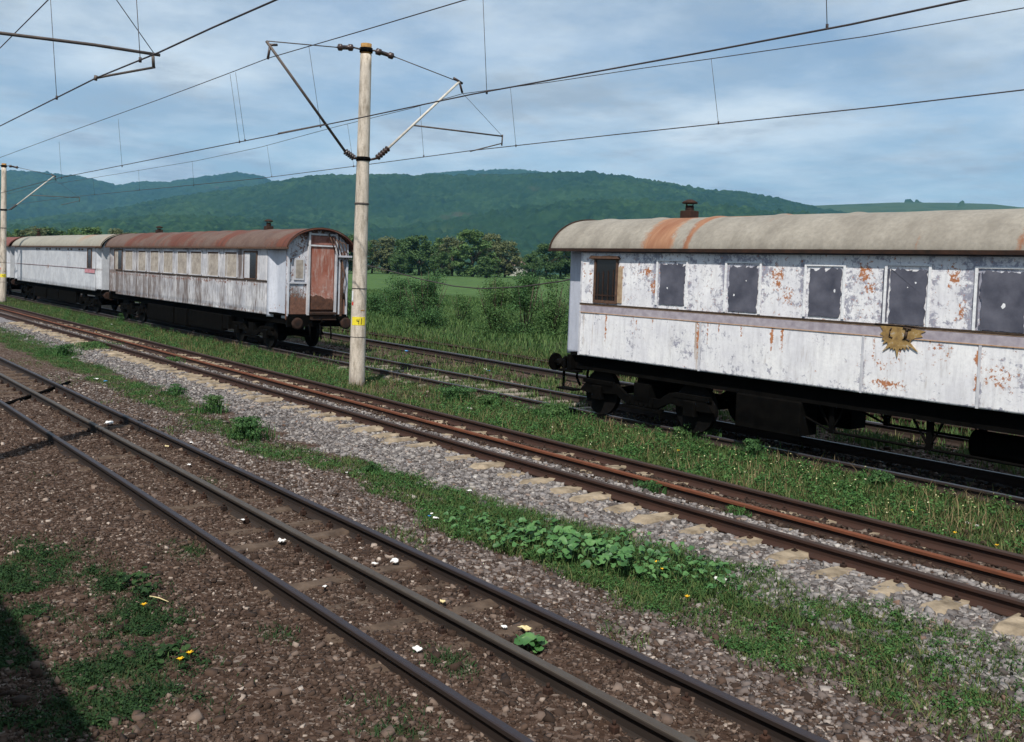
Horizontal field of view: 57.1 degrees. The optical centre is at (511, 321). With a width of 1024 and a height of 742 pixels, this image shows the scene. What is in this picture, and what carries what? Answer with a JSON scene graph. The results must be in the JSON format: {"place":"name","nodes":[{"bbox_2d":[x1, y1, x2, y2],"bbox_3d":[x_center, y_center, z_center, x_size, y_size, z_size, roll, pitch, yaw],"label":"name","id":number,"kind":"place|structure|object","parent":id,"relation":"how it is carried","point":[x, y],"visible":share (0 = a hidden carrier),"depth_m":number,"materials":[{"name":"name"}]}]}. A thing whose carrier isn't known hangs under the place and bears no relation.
{"place":"outdoors","nodes":[
{"label":"outdoors","id":0,"kind":"place"},
{"bbox_2d":[0,473,483,741],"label":"grass","id":1,"kind":"structure","parent":0,"point":[155,615],"depth_m":7.09,"materials":[{"name":"green plant"}]},
{"bbox_2d":[338,288,569,355],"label":"meadow grass","id":2,"kind":"structure","parent":0,"point":[388,322],"depth_m":47.34,"materials":[{"name":"green plant"}]},
{"bbox_2d":[0,268,1023,741],"bbox_3d":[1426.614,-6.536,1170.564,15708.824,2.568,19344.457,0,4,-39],"label":"ground","id":3,"kind":"structure","parent":0,"point":[380,282],"depth_m":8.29,"materials":[{"name":"brown gravel"}]},
{"bbox_2d":[0,163,79,301],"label":"catenary mast","id":4,"kind":"object","parent":3,"relation":"on","point":[3,240],"visible":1,"depth_m":58.40,"materials":[{"name":"concrete"}]},
{"bbox_2d":[41,343,83,356],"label":"weed tuft","id":5,"kind":"object","parent":3,"relation":"on","point":[62,349],"visible":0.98,"depth_m":28.51,"materials":[{"name":"green plant"}]},
{"bbox_2d":[0,0,159,80],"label":"catenary mast","id":6,"kind":"object","parent":3,"relation":"on","point":[82,43],"visible":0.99,"depth_m":12.56,"materials":[{"name":"metal"}]},
{"bbox_2d":[0,0,276,125],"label":"overhead wire","id":7,"kind":"object","parent":6,"relation":"hanging from","point":[195,35],"visible":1,"depth_m":11.29,"materials":[{"name":"black metal"}]},
{"bbox_2d":[66,339,123,349],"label":"weed tuft","id":8,"kind":"object","parent":3,"relation":"on","point":[92,346],"visible":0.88,"depth_m":30.70,"materials":[{"name":"green plant"}]},
{"bbox_2d":[114,566,162,597],"bbox_3d":[-3.353,2.349,8.484,0.401,0.117,0.717,0,4,-39],"label":"broadleaf plant","id":9,"kind":"object","parent":3,"relation":"on","point":[136,576],"visible":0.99,"depth_m":8.47,"materials":[{"name":"green plant"}]},
{"bbox_2d":[153,637,200,666],"bbox_3d":[-2.514,2.464,7.015,0.334,0.102,0.371,0,4,-39],"label":"broadleaf plant","id":10,"kind":"object","parent":3,"relation":"on","point":[164,648],"visible":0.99,"depth_m":7.01,"materials":[{"name":"green plant"}]},
{"bbox_2d":[188,394,229,413],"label":"weed tuft","id":11,"kind":"object","parent":3,"relation":"on","point":[211,399],"visible":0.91,"depth_m":18.58,"materials":[{"name":"green plant"}]},
{"bbox_2d":[216,415,279,443],"bbox_3d":[-4.463,1.819,16.140,1.112,0.469,1.031,4,4,38],"label":"weed tuft","id":12,"kind":"object","parent":3,"relation":"on","point":[249,430],"visible":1,"depth_m":16.01,"materials":[{"name":"green plant"}]},
{"bbox_2d":[210,519,321,536],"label":"sleeper","id":13,"kind":"object","parent":3,"relation":"on","point":[298,523],"visible":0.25,"depth_m":10.51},
{"bbox_2d":[0,400,533,741],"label":"rail","id":14,"kind":"object","parent":3,"relation":"on","point":[493,728],"visible":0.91,"depth_m":7.93,"materials":[{"name":"metal"}]},
{"bbox_2d":[205,528,374,556],"bbox_3d":[-2.393,2.408,10.094,2.220,0.148,0.250,-1,4,-40],"label":"sleeper","id":15,"kind":"object","parent":3,"relation":"on","point":[333,533],"visible":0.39,"depth_m":9.97,"materials":[{"name":"brown wood"}]},
{"bbox_2d":[0,373,697,741],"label":"rail","id":16,"kind":"object","parent":3,"relation":"on","point":[616,713],"visible":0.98,"depth_m":8.17,"materials":[{"name":"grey metal"}]},
{"bbox_2d":[259,555,443,598],"bbox_3d":[-1.495,2.496,9.061,2.214,0.152,0.247,-1,8,-40],"label":"sleeper","id":17,"kind":"object","parent":3,"relation":"on","point":[403,565],"visible":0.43,"depth_m":8.93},
{"bbox_2d":[290,580,449,619],"bbox_3d":[-1.115,2.551,8.529,2.220,0.148,0.251,0,3,-42],"label":"sleeper","id":18,"kind":"object","parent":3,"relation":"on","point":[420,589],"visible":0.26,"depth_m":8.34,"materials":[{"name":"brown wood"}]},
{"bbox_2d":[367,239,388,272],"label":"tree","id":19,"kind":"object","parent":3,"relation":"on","point":[374,258],"visible":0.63,"depth_m":339.77,"materials":[{"name":"green plant"}]},
{"bbox_2d":[366,293,396,313],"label":"shrub","id":20,"kind":"object","parent":3,"relation":"on","point":[374,297],"visible":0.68,"depth_m":60.64,"materials":[{"name":"green plant"}]},
{"bbox_2d":[265,40,502,386],"bbox_3d":[-3.116,-2.563,24.316,7.091,8.760,0.411,0,4,-39],"label":"catenary mast","id":21,"kind":"object","parent":3,"relation":"on","point":[362,158],"visible":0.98,"depth_m":23.65,"materials":[{"name":"concrete"}]},
{"bbox_2d":[0,0,465,157],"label":"overhead wire","id":22,"kind":"object","parent":21,"relation":"hanging from","point":[268,58],"visible":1,"depth_m":21.08,"materials":[{"name":"black metal"}]},
{"bbox_2d":[1,0,968,192],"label":"overhead wire","id":23,"kind":"object","parent":21,"relation":"hanging from","point":[850,24],"visible":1,"depth_m":13.95,"materials":[{"name":"black metal"}]},
{"bbox_2d":[7,59,1023,205],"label":"overhead wire","id":24,"kind":"object","parent":21,"relation":"hanging from","point":[718,123],"visible":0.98,"depth_m":20.48,"materials":[{"name":"black metal"}]},
{"bbox_2d":[13,7,1023,192],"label":"overhead wire","id":25,"kind":"object","parent":21,"relation":"hanging from","point":[646,67],"visible":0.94,"depth_m":19.00,"materials":[{"name":"black metal"}]},
{"bbox_2d":[371,236,398,273],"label":"tree","id":26,"kind":"object","parent":3,"relation":"on","point":[388,244],"visible":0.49,"depth_m":343.00,"materials":[{"name":"green plant"}]},
{"bbox_2d":[369,275,416,317],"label":"shrub","id":27,"kind":"object","parent":3,"relation":"on","point":[399,291],"visible":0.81,"depth_m":57.66,"materials":[{"name":"green plant"}]},
{"bbox_2d":[388,254,406,275],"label":"tree","id":28,"kind":"object","parent":3,"relation":"on","point":[398,264],"visible":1,"depth_m":296.50,"materials":[{"name":"green plant"}]},
{"bbox_2d":[0,357,829,741],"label":"rail","id":29,"kind":"object","parent":3,"relation":"on","point":[752,717],"visible":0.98,"depth_m":8.34,"materials":[{"name":"metal"}]},
{"bbox_2d":[397,234,439,275],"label":"tree","id":30,"kind":"object","parent":3,"relation":"on","point":[414,252],"visible":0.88,"depth_m":315.88,"materials":[{"name":"green plant"}]},
{"bbox_2d":[398,270,451,328],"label":"shrub","id":31,"kind":"object","parent":3,"relation":"on","point":[427,314],"visible":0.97,"depth_m":48.51,"materials":[{"name":"green plant"}]},
{"bbox_2d":[324,592,525,642],"bbox_3d":[-0.677,2.577,8.037,2.224,0.149,0.244,-1,7,-36],"label":"sleeper","id":32,"kind":"object","parent":3,"relation":"on","point":[486,604],"visible":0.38,"depth_m":7.92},
{"bbox_2d":[380,431,491,443],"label":"sleeper","id":33,"kind":"object","parent":3,"relation":"on","point":[391,440],"visible":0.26,"depth_m":16.29,"materials":[{"name":"concrete"}]},
{"bbox_2d":[0,308,1023,593],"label":"rail","id":34,"kind":"object","parent":33,"relation":"on","point":[960,566],"visible":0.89,"depth_m":12.96,"materials":[{"name":"brown metal"}]},
{"bbox_2d":[428,251,452,275],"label":"tree","id":35,"kind":"object","parent":3,"relation":"on","point":[445,258],"visible":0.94,"depth_m":297.72,"materials":[{"name":"green plant"}]},
{"bbox_2d":[431,235,470,275],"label":"tree","id":36,"kind":"object","parent":3,"relation":"on","point":[449,242],"visible":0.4,"depth_m":327.24,"materials":[{"name":"green plant"}]},
{"bbox_2d":[427,385,481,404],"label":"weed tuft","id":37,"kind":"object","parent":3,"relation":"on","point":[449,391],"visible":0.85,"depth_m":21.34,"materials":[{"name":"green plant"}]},
{"bbox_2d":[444,292,478,322],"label":"shrub","id":38,"kind":"object","parent":3,"relation":"on","point":[463,306],"visible":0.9,"depth_m":55.17,"materials":[{"name":"green plant"}]},
{"bbox_2d":[368,613,565,672],"bbox_3d":[-0.292,2.617,7.526,2.214,0.152,0.247,-1,5,-40],"label":"sleeper","id":39,"kind":"object","parent":3,"relation":"on","point":[532,624],"visible":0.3,"depth_m":7.70,"materials":[{"name":"brown wood"}]},
{"bbox_2d":[448,228,501,276],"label":"tree","id":40,"kind":"object","parent":3,"relation":"on","point":[478,244],"visible":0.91,"depth_m":316.62,"materials":[{"name":"green plant"}]},
{"bbox_2d":[6,282,968,447],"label":"rail","id":41,"kind":"object","parent":3,"relation":"on","point":[874,426],"visible":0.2,"depth_m":28.02,"materials":[{"name":"metal"}]},
{"bbox_2d":[475,256,500,277],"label":"tree","id":42,"kind":"object","parent":3,"relation":"on","point":[483,261],"visible":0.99,"depth_m":293.24,"materials":[{"name":"green plant"}]},
{"bbox_2d":[474,233,508,276],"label":"tree","id":43,"kind":"object","parent":3,"relation":"on","point":[491,237],"visible":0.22,"depth_m":331.76,"materials":[{"name":"green plant"}]},
{"bbox_2d":[466,272,523,334],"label":"shrub","id":44,"kind":"object","parent":3,"relation":"on","point":[494,317],"visible":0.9,"depth_m":45.00,"materials":[{"name":"green plant"}]},
{"bbox_2d":[490,240,523,277],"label":"tree","id":45,"kind":"object","parent":3,"relation":"on","point":[507,268],"visible":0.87,"depth_m":323.42,"materials":[{"name":"green plant"}]},
{"bbox_2d":[443,506,576,563],"bbox_3d":[-0.100,2.359,10.440,0.802,0.235,2.182,0,4,-39],"label":"broadleaf plant","id":46,"kind":"object","parent":3,"relation":"on","point":[514,538],"visible":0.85,"depth_m":10.24,"materials":[{"name":"green plant"}]},
{"bbox_2d":[0,322,1023,710],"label":"ballast","id":47,"kind":"structure","parent":3,"relation":"on","point":[854,584],"depth_m":11.59,"materials":[{"name":"grey gravel"}]},
{"bbox_2d":[764,532,879,566],"bbox_3d":[3.760,2.609,10.868,2.774,0.167,0.341,0,2,-40],"label":"sleeper","id":48,"kind":"object","parent":47,"relation":"in","point":[784,557],"visible":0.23,"depth_m":10.20,"materials":[{"name":"concrete"}]},
{"bbox_2d":[0,313,1023,616],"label":"rail","id":49,"kind":"object","parent":48,"relation":"on","point":[996,603],"visible":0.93,"depth_m":11.78,"materials":[{"name":"metal"}]},
{"bbox_2d":[810,544,931,580],"bbox_3d":[4.088,2.658,10.384,2.758,0.165,0.336,0,1,-40],"label":"sleeper","id":50,"kind":"object","parent":47,"relation":"in","point":[834,571],"visible":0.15,"depth_m":9.71,"materials":[{"name":"concrete"}]},
{"bbox_2d":[0,304,1023,571],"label":"rail","id":51,"kind":"object","parent":3,"relation":"on","point":[970,550],"visible":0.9,"depth_m":13.76,"materials":[{"name":"metal"}]},
{"bbox_2d":[6,290,1023,487],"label":"rail","id":52,"kind":"object","parent":3,"relation":"on","point":[966,471],"visible":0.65,"depth_m":18.04,"materials":[{"name":"metal"}]},
{"bbox_2d":[6,236,30,294],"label":"railway coach","id":53,"kind":"object","parent":52,"relation":"on","point":[10,269],"visible":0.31,"depth_m":63.57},
{"bbox_2d":[11,229,134,312],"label":"railway coach","id":54,"kind":"object","parent":52,"relation":"on","point":[69,268],"visible":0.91,"depth_m":51.49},
{"bbox_2d":[548,199,1023,467],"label":"railway coach","id":55,"kind":"object","parent":52,"relation":"on","point":[799,325],"visible":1,"depth_m":15.18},
{"bbox_2d":[589,255,622,303],"bbox_3d":[1.836,-0.824,18.603,0.070,0.945,0.915,0,4,-39],"label":"window open","id":56,"kind":"structure","parent":55,"relation":"in","point":[607,281],"depth_m":18.57,"materials":[{"name":"black glass"}]},
{"bbox_2d":[655,260,688,306],"bbox_3d":[2.925,-0.703,17.286,0.018,0.846,0.764,0,4,-39],"label":"window","id":57,"kind":"structure","parent":55,"relation":"in","point":[672,276],"depth_m":17.26,"materials":[{"name":"glass"}]},
{"bbox_2d":[723,261,761,313],"bbox_3d":[3.923,-0.574,16.040,0.018,0.872,0.764,0,4,-39],"label":"window","id":58,"kind":"structure","parent":55,"relation":"in","point":[743,290],"depth_m":16.02,"materials":[{"name":"glass"}]},
{"bbox_2d":[802,264,846,318],"bbox_3d":[4.906,-0.471,14.812,0.018,0.837,0.732,0,4,-39],"label":"window","id":59,"kind":"structure","parent":55,"relation":"in","point":[825,293],"depth_m":14.78,"materials":[{"name":"glass"}]},
{"bbox_2d":[882,264,931,326],"bbox_3d":[5.760,-0.382,13.745,0.018,0.898,0.714,0,4,-39],"label":"window","id":60,"kind":"structure","parent":55,"relation":"in","point":[908,292],"depth_m":13.72,"materials":[{"name":"glass"}]},
{"bbox_2d":[972,266,1023,332],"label":"window","id":61,"kind":"structure","parent":55,"relation":"in","point":[1001,294],"depth_m":12.70,"materials":[{"name":"glass"}]},
{"bbox_2d":[6,294,1023,509],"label":"rail","id":62,"kind":"object","parent":3,"relation":"on","point":[941,485],"visible":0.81,"depth_m":18.18,"materials":[{"name":"metal"}]},
{"bbox_2d":[105,219,353,346],"bbox_3d":[-12.367,-1.810,38.170,2.460,4.380,20.218,0,4,-39],"label":"railway coach","id":63,"kind":"object","parent":62,"relation":"on","point":[271,284],"visible":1,"depth_m":33.12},
{"bbox_2d":[163,250,173,273],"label":"window","id":64,"kind":"structure","parent":63,"relation":"in","point":[168,255],"depth_m":38.48,"materials":[{"name":"grey paint"}]},
{"bbox_2d":[177,250,187,274],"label":"window","id":65,"kind":"structure","parent":63,"relation":"in","point":[182,255],"depth_m":37.20,"materials":[{"name":"grey paint"}]},
{"bbox_2d":[190,250,202,275],"bbox_3d":[-12.096,-2.240,36.037,0.031,0.960,1.225,0,4,-39],"label":"window","id":66,"kind":"structure","parent":63,"relation":"in","point":[195,255],"depth_m":36.02,"materials":[{"name":"grey paint"}]},
{"bbox_2d":[207,250,219,276],"bbox_3d":[-11.020,-2.130,34.693,0.031,0.960,1.163,0,4,-39],"label":"window","id":67,"kind":"structure","parent":63,"relation":"in","point":[213,256],"depth_m":34.67,"materials":[{"name":"grey paint"}]},
{"bbox_2d":[224,250,237,277],"bbox_3d":[-9.967,-2.023,33.378,0.031,0.960,1.173,0,4,-39],"label":"window","id":68,"kind":"structure","parent":63,"relation":"in","point":[230,256],"depth_m":33.36,"materials":[{"name":"grey paint"}]},
{"bbox_2d":[243,251,257,278],"bbox_3d":[-8.925,-1.917,32.077,0.031,0.960,1.125,0,4,-39],"label":"window","id":69,"kind":"structure","parent":63,"relation":"in","point":[249,257],"depth_m":32.06,"materials":[{"name":"black glass"}]},
{"bbox_2d":[294,258,304,279],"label":"end window","id":70,"kind":"structure","parent":63,"relation":"in","point":[299,263],"depth_m":30.13,"materials":[{"name":"grey paint"}]},
{"bbox_2d":[309,246,334,309],"bbox_3d":[-6.204,-1.383,30.624,0.903,2.073,0.066,0,4,-39],"label":"gangway door","id":71,"kind":"structure","parent":63,"relation":"in","point":[322,262],"depth_m":30.61,"materials":[{"name":"red metal"}]},
{"bbox_2d":[468,452,573,469],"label":"sleeper","id":72,"kind":"object","parent":3,"relation":"on","point":[484,465],"visible":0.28,"depth_m":14.38,"materials":[{"name":"concrete"}]},
{"bbox_2d":[27,319,1023,599],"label":"ballast","id":73,"kind":"structure","parent":3,"relation":"on","point":[850,542],"depth_m":12.48,"materials":[{"name":"gravel"}]},
{"bbox_2d":[504,270,548,336],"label":"shrub","id":74,"kind":"object","parent":3,"relation":"on","point":[521,301],"visible":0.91,"depth_m":44.64,"materials":[{"name":"green plant"}]},
{"bbox_2d":[514,632,547,654],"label":"broadleaf plant","id":75,"kind":"object","parent":3,"relation":"on","point":[531,639],"visible":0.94,"depth_m":7.31,"materials":[{"name":"green plant"}]},
{"bbox_2d":[520,253,544,277],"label":"tree","id":76,"kind":"object","parent":3,"relation":"on","point":[529,259],"visible":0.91,"depth_m":308.67,"materials":[{"name":"green plant"}]},
{"bbox_2d":[523,273,568,338],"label":"shrub","id":77,"kind":"object","parent":3,"relation":"on","point":[555,313],"visible":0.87,"depth_m":44.24,"materials":[{"name":"green plant"}]},
{"bbox_2d":[530,243,562,278],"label":"tree","id":78,"kind":"object","parent":3,"relation":"on","point":[548,265],"visible":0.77,"depth_m":327.33,"materials":[{"name":"green plant"}]},
{"bbox_2d":[529,400,588,420],"bbox_3d":[0.918,1.860,19.665,1.288,0.501,1.399,0,4,-39],"label":"weed tuft","id":79,"kind":"object","parent":3,"relation":"on","point":[558,409],"visible":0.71,"depth_m":19.57,"materials":[{"name":"green plant"}]},
{"bbox_2d":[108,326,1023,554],"bbox_3d":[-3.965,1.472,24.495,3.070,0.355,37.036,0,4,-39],"label":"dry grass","id":80,"kind":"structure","parent":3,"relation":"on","point":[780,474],"depth_m":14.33,"materials":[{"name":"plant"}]},
{"bbox_2d":[519,465,625,483],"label":"sleeper","id":81,"kind":"object","parent":3,"relation":"on","point":[538,480],"visible":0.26,"depth_m":13.49,"materials":[{"name":"concrete"}]},
{"bbox_2d":[504,517,643,580],"bbox_3d":[0.654,2.376,9.937,0.676,0.305,1.925,0,4,-39],"label":"broadleaf plant","id":82,"kind":"object","parent":3,"relation":"on","point":[604,555],"visible":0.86,"depth_m":9.77,"materials":[{"name":"green plant"}]},
{"bbox_2d":[550,472,651,493],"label":"sleeper","id":83,"kind":"object","parent":3,"relation":"on","point":[564,489],"visible":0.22,"depth_m":12.99,"materials":[{"name":"concrete"}]},
{"bbox_2d":[569,482,689,503],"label":"sleeper","id":84,"kind":"object","parent":3,"relation":"on","point":[583,498],"visible":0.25,"depth_m":12.53,"materials":[{"name":"concrete"}]},
{"bbox_2d":[633,479,670,493],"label":"weed tuft","id":85,"kind":"object","parent":3,"relation":"on","point":[652,484],"visible":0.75,"depth_m":12.90,"materials":[{"name":"green plant"}]},
{"bbox_2d":[603,492,718,513],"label":"sleeper","id":86,"kind":"object","parent":3,"relation":"on","point":[627,507],"visible":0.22,"depth_m":12.09,"materials":[{"name":"concrete"}]},
{"bbox_2d":[585,530,742,598],"bbox_3d":[1.540,2.457,9.610,1.055,0.272,1.952,0,4,-39],"label":"broadleaf plant","id":87,"kind":"object","parent":3,"relation":"on","point":[701,569],"visible":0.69,"depth_m":9.48,"materials":[{"name":"green plant"}]},
{"bbox_2d":[323,327,1023,436],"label":"rail","id":88,"kind":"object","parent":3,"relation":"on","point":[721,391],"visible":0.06,"depth_m":28.56,"materials":[{"name":"metal"}]},
{"bbox_2d":[629,506,718,524],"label":"sleeper","id":89,"kind":"object","parent":3,"relation":"on","point":[644,519],"visible":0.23,"depth_m":11.58,"materials":[{"name":"concrete"}]},
{"bbox_2d":[679,510,798,534],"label":"sleeper","id":90,"kind":"object","parent":3,"relation":"on","point":[694,530],"visible":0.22,"depth_m":11.18,"materials":[{"name":"concrete"}]},
{"bbox_2d":[720,518,836,549],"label":"sleeper","id":91,"kind":"object","parent":3,"relation":"on","point":[753,541],"visible":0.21,"depth_m":10.74,"materials":[{"name":"concrete"}]},
{"bbox_2d":[856,468,901,490],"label":"weed tuft","id":92,"kind":"object","parent":3,"relation":"on","point":[883,475],"visible":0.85,"depth_m":13.87,"materials":[{"name":"green plant"}]},
{"bbox_2d":[864,560,968,596],"bbox_3d":[4.432,2.693,9.915,2.771,0.167,0.345,0,1,-40],"label":"sleeper","id":93,"kind":"object","parent":3,"relation":"on","point":[891,588],"visible":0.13,"depth_m":9.26,"materials":[{"name":"concrete"}]},
{"bbox_2d":[919,575,1023,615],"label":"sleeper","id":94,"kind":"object","parent":3,"relation":"on","point":[942,606],"visible":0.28,"depth_m":8.81,"materials":[{"name":"concrete"}]},
{"bbox_2d":[992,613,1023,636],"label":"sleeper","id":95,"kind":"object","parent":3,"relation":"on","point":[1013,624],"visible":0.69,"depth_m":8.25,"materials":[{"name":"concrete"}]},
{"bbox_2d":[0,168,1023,274],"bbox_3d":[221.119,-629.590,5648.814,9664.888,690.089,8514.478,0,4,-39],"label":"hills","id":96,"kind":"structure","parent":0,"point":[527,211],"depth_m":2829.74,"materials":[{"name":"green plant"}]},
{"bbox_2d":[0,328,1023,741],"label":"grass","id":97,"kind":"structure","parent":0,"point":[648,596],"depth_m":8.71,"materials":[{"name":"green plant"}]},
{"bbox_2d":[0,296,1023,554],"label":"grass","id":98,"kind":"structure","parent":0,"point":[652,458],"depth_m":15.89,"materials":[{"name":"green plant"}]},
{"bbox_2d":[0,0,1023,206],"label":"sky","id":99,"kind":"structure","parent":0,"point":[967,149],"materials":[{"name":"blue"}]},
{"bbox_2d":[110,302,1023,494],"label":"grass","id":100,"kind":"structure","parent":0,"point":[463,369],"depth_m":27.16,"materials":[{"name":"green plant"}]},
{"bbox_2d":[170,330,1023,552],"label":"gravel","id":101,"kind":"structure","parent":0,"point":[879,464],"depth_m":17.08,"materials":[{"name":"grey gravel"}]},
{"bbox_2d":[667,422,722,442],"bbox_3d":[3.434,2.023,17.432,1.115,0.463,0.990,3,3,17],"label":"weed tuft","id":102,"kind":"object","parent":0,"point":[676,429],"visible":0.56,"depth_m":17.34,"materials":[{"name":"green plant"}]},
{"bbox_2d":[727,438,775,461],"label":"weed tuft","id":103,"kind":"object","parent":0,"point":[753,446],"visible":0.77,"depth_m":15.67,"materials":[{"name":"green plant"}]},
{"bbox_3d":[2.889,-0.098,31.680,0.209,3.516,0.220,0,4,-39],"label":"cable post","id":104,"kind":"object","parent":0,"visible":0},
{"bbox_2d":[349,259,569,288],"bbox_3d":[-2.768,-2.005,38.657,0.038,1.207,18.178,0,4,-39],"label":"sagging cable","id":105,"kind":"object","parent":104,"relation":"hanging from","point":[470,287],"visible":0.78,"depth_m":37.09,"materials":[{"name":"rubber"}]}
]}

